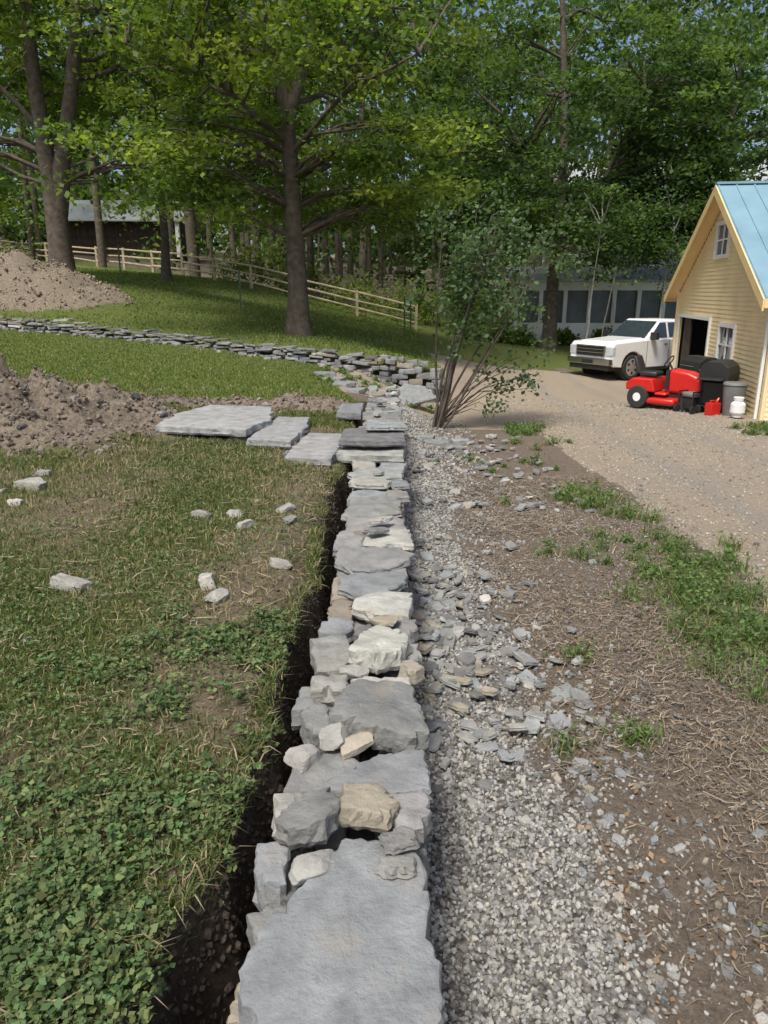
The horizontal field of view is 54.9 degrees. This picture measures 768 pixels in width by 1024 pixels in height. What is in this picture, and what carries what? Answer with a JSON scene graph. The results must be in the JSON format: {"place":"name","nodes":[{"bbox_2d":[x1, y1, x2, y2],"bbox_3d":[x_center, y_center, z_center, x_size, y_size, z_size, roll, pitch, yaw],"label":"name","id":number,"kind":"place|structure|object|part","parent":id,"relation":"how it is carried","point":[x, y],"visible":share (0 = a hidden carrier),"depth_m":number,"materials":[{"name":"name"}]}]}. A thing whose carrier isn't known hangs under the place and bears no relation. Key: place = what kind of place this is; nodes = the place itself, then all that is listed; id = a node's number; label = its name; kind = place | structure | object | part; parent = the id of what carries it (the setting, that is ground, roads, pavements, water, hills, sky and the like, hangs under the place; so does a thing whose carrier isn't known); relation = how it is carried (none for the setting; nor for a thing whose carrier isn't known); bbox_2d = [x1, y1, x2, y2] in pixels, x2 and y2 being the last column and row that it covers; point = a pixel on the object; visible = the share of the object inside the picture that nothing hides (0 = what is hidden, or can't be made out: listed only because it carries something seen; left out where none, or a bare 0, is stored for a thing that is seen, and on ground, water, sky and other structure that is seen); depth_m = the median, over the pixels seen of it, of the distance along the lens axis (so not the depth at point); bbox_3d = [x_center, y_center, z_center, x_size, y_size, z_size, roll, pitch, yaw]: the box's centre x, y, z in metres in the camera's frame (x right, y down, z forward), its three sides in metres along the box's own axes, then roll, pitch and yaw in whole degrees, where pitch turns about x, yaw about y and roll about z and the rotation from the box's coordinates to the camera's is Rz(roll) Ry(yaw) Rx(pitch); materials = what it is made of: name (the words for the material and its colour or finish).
{"place":"outdoors","nodes":[
{"label":"outdoors","id":0,"kind":"place"},
{"bbox_2d":[0,329,358,420],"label":"lawn grass","id":1,"kind":"structure","parent":0,"point":[264,380],"depth_m":15.48,"materials":[{"name":"green plant"}]},
{"bbox_2d":[0,267,442,368],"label":"lawn grass","id":2,"kind":"structure","parent":0,"point":[148,276],"depth_m":27.97,"materials":[{"name":"green plant"}]},
{"bbox_2d":[0,243,767,1023],"bbox_3d":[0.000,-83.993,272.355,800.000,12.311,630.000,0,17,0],"label":"ground","id":3,"kind":"structure","parent":0,"point":[562,379],"depth_m":4.66,"materials":[{"name":"brown soil"}]},
{"bbox_2d":[117,244,122,283],"bbox_3d":[-10.500,-9.804,29.422,0.070,1.600,0.046,0,17,0],"label":"metal fence post","id":4,"kind":"object","parent":3,"relation":"on","point":[119,263],"visible":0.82,"depth_m":29.38,"materials":[{"name":"metal"}]},
{"bbox_2d":[0,0,252,271],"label":"maple tree","id":5,"kind":"object","parent":3,"relation":"on","point":[66,98],"visible":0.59,"depth_m":26.60,"materials":[{"name":"green plant"}]},
{"bbox_2d":[68,200,203,259],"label":"wooden barn","id":6,"kind":"structure","parent":3,"relation":"on","point":[83,234],"depth_m":58.44,"materials":[{"name":"brown wood"}]},
{"bbox_2d":[14,6,275,281],"bbox_3d":[-10.164,-16.480,33.220,10.671,11.868,11.514,-14,22,-39],"label":"maple tree","id":7,"kind":"object","parent":3,"relation":"on","point":[166,273],"visible":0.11,"depth_m":32.54,"materials":[{"name":"green plant"}]},
{"bbox_2d":[0,593,300,1023],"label":"clover ground cover","id":8,"kind":"object","parent":3,"relation":"on","point":[51,977],"visible":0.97,"depth_m":2.22,"materials":[{"name":"green plant"}]},
{"bbox_2d":[0,371,307,642],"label":"loose rocks","id":9,"kind":"object","parent":3,"relation":"on","point":[59,580],"visible":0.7,"depth_m":5.45,"materials":[{"name":"stone"}]},
{"bbox_2d":[0,434,326,1023],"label":"lawn weeds","id":10,"kind":"object","parent":3,"relation":"on","point":[45,962],"visible":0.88,"depth_m":2.70,"materials":[{"name":"green plant"}]},
{"bbox_2d":[0,400,356,1023],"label":"lawn grass","id":11,"kind":"structure","parent":3,"relation":"on","point":[322,421],"depth_m":4.34,"materials":[{"name":"green plant"}]},
{"bbox_2d":[0,242,357,1023],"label":"soil clods","id":12,"kind":"object","parent":3,"relation":"on","point":[210,934],"visible":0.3,"depth_m":3.90,"materials":[{"name":"soil"}]},
{"bbox_2d":[0,240,417,329],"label":"split rail fence","id":13,"kind":"object","parent":3,"relation":"on","point":[183,269],"visible":0.73,"depth_m":37.73,"materials":[{"name":"brown wood"}]},
{"bbox_2d":[96,461,348,978],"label":"edge grass","id":14,"kind":"structure","parent":3,"relation":"on","point":[316,550],"depth_m":2.80,"materials":[{"name":"green plant"}]},
{"bbox_2d":[0,316,444,403],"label":"stone retaining wall","id":15,"kind":"structure","parent":3,"relation":"on","point":[301,355],"depth_m":19.86,"materials":[{"name":"grey stone"}]},
{"bbox_2d":[238,269,241,309],"bbox_3d":[-5.500,-8.457,28.259,0.070,1.600,0.046,0,17,0],"label":"metal fence post","id":16,"kind":"object","parent":3,"relation":"on","point":[239,289],"visible":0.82,"depth_m":28.22,"materials":[{"name":"metal"}]},
{"bbox_2d":[209,249,278,283],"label":"shrub","id":17,"kind":"object","parent":3,"relation":"on","point":[243,268],"visible":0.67,"depth_m":41.48,"materials":[{"name":"green plant"}]},
{"bbox_2d":[155,403,364,466],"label":"stone steps","id":18,"kind":"structure","parent":3,"relation":"on","point":[246,423],"depth_m":8.27,"materials":[{"name":"grey stone"}]},
{"bbox_2d":[0,0,533,335],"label":"maple tree","id":19,"kind":"object","parent":3,"relation":"on","point":[213,43],"visible":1,"depth_m":20.60,"materials":[{"name":"green plant"}]},
{"bbox_2d":[166,10,396,292],"bbox_3d":[-5.267,-18.024,37.428,11.880,13.684,10.114,-6,18,-19],"label":"maple tree","id":20,"kind":"object","parent":3,"relation":"on","point":[325,120],"visible":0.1,"depth_m":36.42,"materials":[{"name":"green plant"}]},
{"bbox_2d":[266,250,340,295],"bbox_3d":[-4.346,-12.925,40.024,4.242,2.455,4.292,0,17,0],"label":"shrub","id":21,"kind":"object","parent":3,"relation":"on","point":[283,286],"visible":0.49,"depth_m":39.68,"materials":[{"name":"green plant"}]},
{"bbox_2d":[226,385,447,1023],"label":"stones","id":22,"kind":"object","parent":3,"relation":"on","point":[338,925],"visible":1,"depth_m":2.31,"materials":[{"name":"grey stone"}]},
{"bbox_2d":[313,463,390,850],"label":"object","id":23,"kind":"object","parent":3,"relation":"on","point":[369,753],"depth_m":2.45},
{"bbox_2d":[319,268,394,309],"bbox_3d":[-1.434,-11.561,38.417,4.043,2.132,4.513,0,17,0],"label":"shrub","id":24,"kind":"object","parent":3,"relation":"on","point":[355,288],"visible":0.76,"depth_m":37.85,"materials":[{"name":"green plant"}]},
{"bbox_2d":[0,0,767,312],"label":"forest","id":25,"kind":"object","parent":3,"relation":"on","point":[31,220],"visible":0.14,"depth_m":51.67,"materials":[{"name":"green plant"}]},
{"bbox_2d":[1,488,767,1023],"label":"dead leaves","id":26,"kind":"object","parent":3,"relation":"on","point":[691,956],"visible":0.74,"depth_m":3.44,"materials":[{"name":"brown plant"}]},
{"bbox_2d":[313,371,469,450],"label":"flagstones","id":27,"kind":"object","parent":3,"relation":"on","point":[343,382],"visible":0.84,"depth_m":13.32,"materials":[{"name":"stone"}]},
{"bbox_2d":[404,297,404,331],"bbox_3d":[0.900,-8.583,32.395,0.070,1.600,0.046,0,17,0],"label":"metal fence post","id":28,"kind":"object","parent":3,"relation":"on","point":[404,315],"visible":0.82,"depth_m":32.37,"materials":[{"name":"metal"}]},
{"bbox_2d":[374,269,443,322],"bbox_3d":[1.248,-10.988,37.484,3.609,2.750,4.182,0,17,0],"label":"shrub","id":29,"kind":"object","parent":3,"relation":"on","point":[398,305],"visible":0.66,"depth_m":37.13,"materials":[{"name":"green plant"}]},
{"bbox_2d":[410,297,411,329],"bbox_3d":[1.200,-8.864,33.355,0.070,1.600,0.046,0,17,0],"label":"metal fence post","id":30,"kind":"object","parent":3,"relation":"on","point":[410,312],"visible":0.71,"depth_m":33.29,"materials":[{"name":"metal"}]},
{"bbox_2d":[397,383,435,405],"bbox_3d":[0.595,-2.659,16.751,1.057,0.076,0.817,-19,49,-12],"label":"leaning slab","id":31,"kind":"object","parent":3,"relation":"on","point":[418,394],"depth_m":16.68,"materials":[{"name":"stone"}]},
{"bbox_2d":[421,274,485,328],"bbox_3d":[3.704,-11.115,38.475,3.749,3.089,3.948,0,17,0],"label":"shrub","id":32,"kind":"object","parent":3,"relation":"on","point":[446,287],"visible":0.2,"depth_m":38.07,"materials":[{"name":"green plant"}]},
{"bbox_2d":[317,4,590,317],"bbox_3d":[4.160,-18.427,40.399,12.249,15.307,14.280,11,20,32],"label":"maple tree","id":33,"kind":"object","parent":3,"relation":"on","point":[410,102],"visible":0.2,"depth_m":38.47,"materials":[{"name":"green plant"}]},
{"bbox_2d":[451,301,507,336],"bbox_3d":[4.736,-9.334,35.828,2.922,1.754,2.861,7,18,22],"label":"shrub","id":34,"kind":"object","parent":3,"relation":"on","point":[474,317],"visible":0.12,"depth_m":35.47,"materials":[{"name":"green plant"}]},
{"bbox_2d":[472,281,513,325],"bbox_3d":[5.458,-10.340,37.069,2.503,3.117,2.704,0,17,0],"label":"shrub","id":35,"kind":"object","parent":3,"relation":"on","point":[493,302],"visible":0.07,"depth_m":36.92,"materials":[{"name":"green plant"}]},
{"bbox_2d":[478,321,511,342],"bbox_3d":[5.218,-8.421,34.535,1.812,0.983,1.979,0,17,0],"label":"shrub","id":36,"kind":"object","parent":3,"relation":"on","point":[492,333],"visible":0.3,"depth_m":34.14,"materials":[{"name":"green plant"}]},
{"bbox_2d":[404,180,591,428],"bbox_3d":[2.131,-3.814,14.086,3.622,4.719,1.984,0,17,0],"label":"lilac shrub","id":37,"kind":"object","parent":3,"relation":"on","point":[470,284],"visible":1,"depth_m":13.96,"materials":[{"name":"green plant"}]},
{"bbox_2d":[502,327,539,345],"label":"shrub","id":38,"kind":"object","parent":3,"relation":"on","point":[524,340],"visible":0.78,"depth_m":33.55,"materials":[{"name":"green plant"}]},
{"bbox_2d":[309,364,767,935],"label":"weeds","id":39,"kind":"object","parent":3,"relation":"on","point":[673,596],"visible":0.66,"depth_m":5.76,"materials":[{"name":"green plant"}]},
{"bbox_2d":[465,633,652,865],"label":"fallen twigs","id":40,"kind":"object","parent":3,"relation":"on","point":[570,763],"visible":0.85,"depth_m":3.69,"materials":[{"name":"brown wood"}]},
{"bbox_2d":[557,326,581,345],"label":"shrub","id":41,"kind":"object","parent":3,"relation":"on","point":[566,337],"visible":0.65,"depth_m":34.30,"materials":[{"name":"green plant"}]},
{"bbox_2d":[385,0,767,349],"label":"ash tree","id":42,"kind":"object","parent":3,"relation":"on","point":[633,124],"visible":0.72,"depth_m":29.22,"materials":[{"name":"green plant"}]},
{"bbox_2d":[405,431,767,1023],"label":"stone shards","id":43,"kind":"object","parent":3,"relation":"on","point":[448,633],"visible":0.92,"depth_m":4.33,"materials":[{"name":"grey stone"}]},
{"bbox_2d":[432,399,767,1023],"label":"scattered pebbles","id":44,"kind":"object","parent":3,"relation":"on","point":[708,939],"visible":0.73,"depth_m":6.76,"materials":[{"name":"stone"}]},
{"bbox_2d":[591,325,611,337],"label":"shrub","id":45,"kind":"object","parent":3,"relation":"on","point":[598,333],"visible":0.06,"depth_m":34.90,"materials":[{"name":"green plant"}]},
{"bbox_2d":[437,473,767,1023],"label":"straw litter","id":46,"kind":"object","parent":3,"relation":"on","point":[561,486],"visible":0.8,"depth_m":4.53,"materials":[{"name":"plant"}]},
{"bbox_2d":[530,177,688,338],"bbox_3d":[8.498,-9.196,28.500,6.295,6.882,4.942,0,17,0],"label":"sapling tree","id":47,"kind":"object","parent":3,"relation":"on","point":[601,224],"visible":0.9,"depth_m":27.77,"materials":[{"name":"green plant"}]},
{"bbox_2d":[552,165,681,331],"bbox_3d":[9.385,-10.067,30.428,5.060,7.363,4.425,0,17,0],"label":"sapling tree","id":48,"kind":"object","parent":3,"relation":"on","point":[612,261],"visible":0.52,"depth_m":29.56,"materials":[{"name":"green plant"}]},
{"bbox_2d":[567,318,674,380],"bbox_3d":[9.577,-5.918,26.576,6.125,1.994,2.440,-9,19,-29],"label":"pickup truck","id":49,"kind":"object","parent":3,"relation":"on","point":[623,344],"visible":0.7,"depth_m":25.31,"materials":[{"name":"white paint"}]},
{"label":"windows","id":50,"kind":"part","parent":49,"relation":"part of","materials":[{"name":"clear glass"}]},
{"bbox_2d":[545,177,698,336],"bbox_3d":[9.376,-9.631,29.637,5.450,7.031,4.929,-13,21,-37],"label":"sapling tree","id":51,"kind":"object","parent":3,"relation":"on","point":[633,229],"visible":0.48,"depth_m":28.82,"materials":[{"name":"green plant"}]},
{"bbox_2d":[505,160,767,341],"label":"white farmhouse","id":52,"kind":"object","parent":3,"relation":"on","point":[630,300],"visible":0.14,"depth_m":35.58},
{"bbox_2d":[590,250,661,266],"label":"window frames","id":53,"kind":"structure","parent":52,"relation":"in","point":[642,250],"depth_m":37.36,"materials":[{"name":"white paint"}]},
{"bbox_2d":[592,250,660,264],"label":"window panes","id":54,"kind":"structure","parent":52,"relation":"in","point":[651,263],"depth_m":37.31,"materials":[{"name":"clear glass"}]},
{"bbox_2d":[626,355,702,412],"bbox_3d":[6.991,-3.183,18.109,1.813,1.288,1.140,14,22,39],"label":"lawn tractor","id":55,"kind":"object","parent":3,"relation":"on","point":[649,387],"visible":0.8,"depth_m":17.99,"materials":[{"name":"red paint"}]},
{"bbox_2d":[618,178,712,317],"bbox_3d":[11.799,-9.722,30.037,5.262,7.090,5.017,0,17,0],"label":"sapling tree","id":56,"kind":"object","parent":3,"relation":"on","point":[665,257],"visible":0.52,"depth_m":29.27,"materials":[{"name":"green plant"}]},
{"bbox_2d":[587,11,767,244],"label":"ash tree","id":57,"kind":"object","parent":3,"relation":"on","point":[721,157],"visible":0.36,"depth_m":29.42,"materials":[{"name":"green plant"}]},
{"bbox_2d":[673,389,704,413],"bbox_3d":[7.319,-2.624,17.513,0.707,0.517,0.520,-9,19,-27],"label":"generator","id":58,"kind":"object","parent":3,"relation":"on","point":[690,403],"visible":0.77,"depth_m":17.38,"materials":[{"name":"black metal"}]},
{"bbox_2d":[674,355,717,372],"bbox_3d":[8.078,-3.393,19.020,0.725,1.199,1.600,-2,17,-8],"label":"barbecue grill","id":59,"kind":"object","parent":3,"relation":"on","point":[695,363],"visible":0.12,"depth_m":18.72,"materials":[{"name":"black metal"}]},
{"bbox_2d":[704,397,720,415],"bbox_3d":[7.518,-2.413,16.871,0.319,0.394,0.200,-7,18,-22],"label":"gas can","id":60,"kind":"object","parent":3,"relation":"on","point":[712,408],"visible":1,"depth_m":16.81,"materials":[{"name":"red paint"}]},
{"bbox_2d":[695,359,739,412],"bbox_3d":[7.833,-2.960,17.394,0.725,1.199,1.600,14,21,38],"label":"barbecue grill","id":61,"kind":"object","parent":3,"relation":"on","point":[714,375],"visible":0.62,"depth_m":17.07,"materials":[{"name":"black metal"}]},
{"bbox_2d":[722,381,747,415],"bbox_3d":[7.900,-2.557,16.716,0.518,0.750,0.518,0,17,0],"label":"trash bin","id":62,"kind":"object","parent":3,"relation":"on","point":[732,390],"visible":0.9,"depth_m":16.54,"materials":[{"name":"grey plastic"}]},
{"bbox_2d":[729,396,745,417],"bbox_3d":[7.760,-2.300,16.219,0.306,0.440,0.306,0,17,0],"label":"propane tank","id":63,"kind":"object","parent":3,"relation":"on","point":[737,407],"visible":1,"depth_m":16.11,"materials":[{"name":"white metal"}]},
{"bbox_2d":[0,0,767,260],"label":"sky","id":64,"kind":"structure","parent":0,"point":[12,129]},
{"bbox_2d":[399,404,759,1023],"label":"gravel","id":65,"kind":"structure","parent":0,"point":[564,1010],"depth_m":2.92,"materials":[{"name":"grey gravel"}]},
{"bbox_2d":[663,181,767,419],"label":"yellow garage","id":66,"kind":"structure","parent":0,"point":[717,291],"depth_m":18.57,"materials":[{"name":"paint"}]},
{"bbox_2d":[717,225,732,358],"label":"window panes","id":67,"kind":"structure","parent":66,"relation":"in","point":[723,333],"depth_m":19.18,"materials":[{"name":"grey glass"}]}
]}

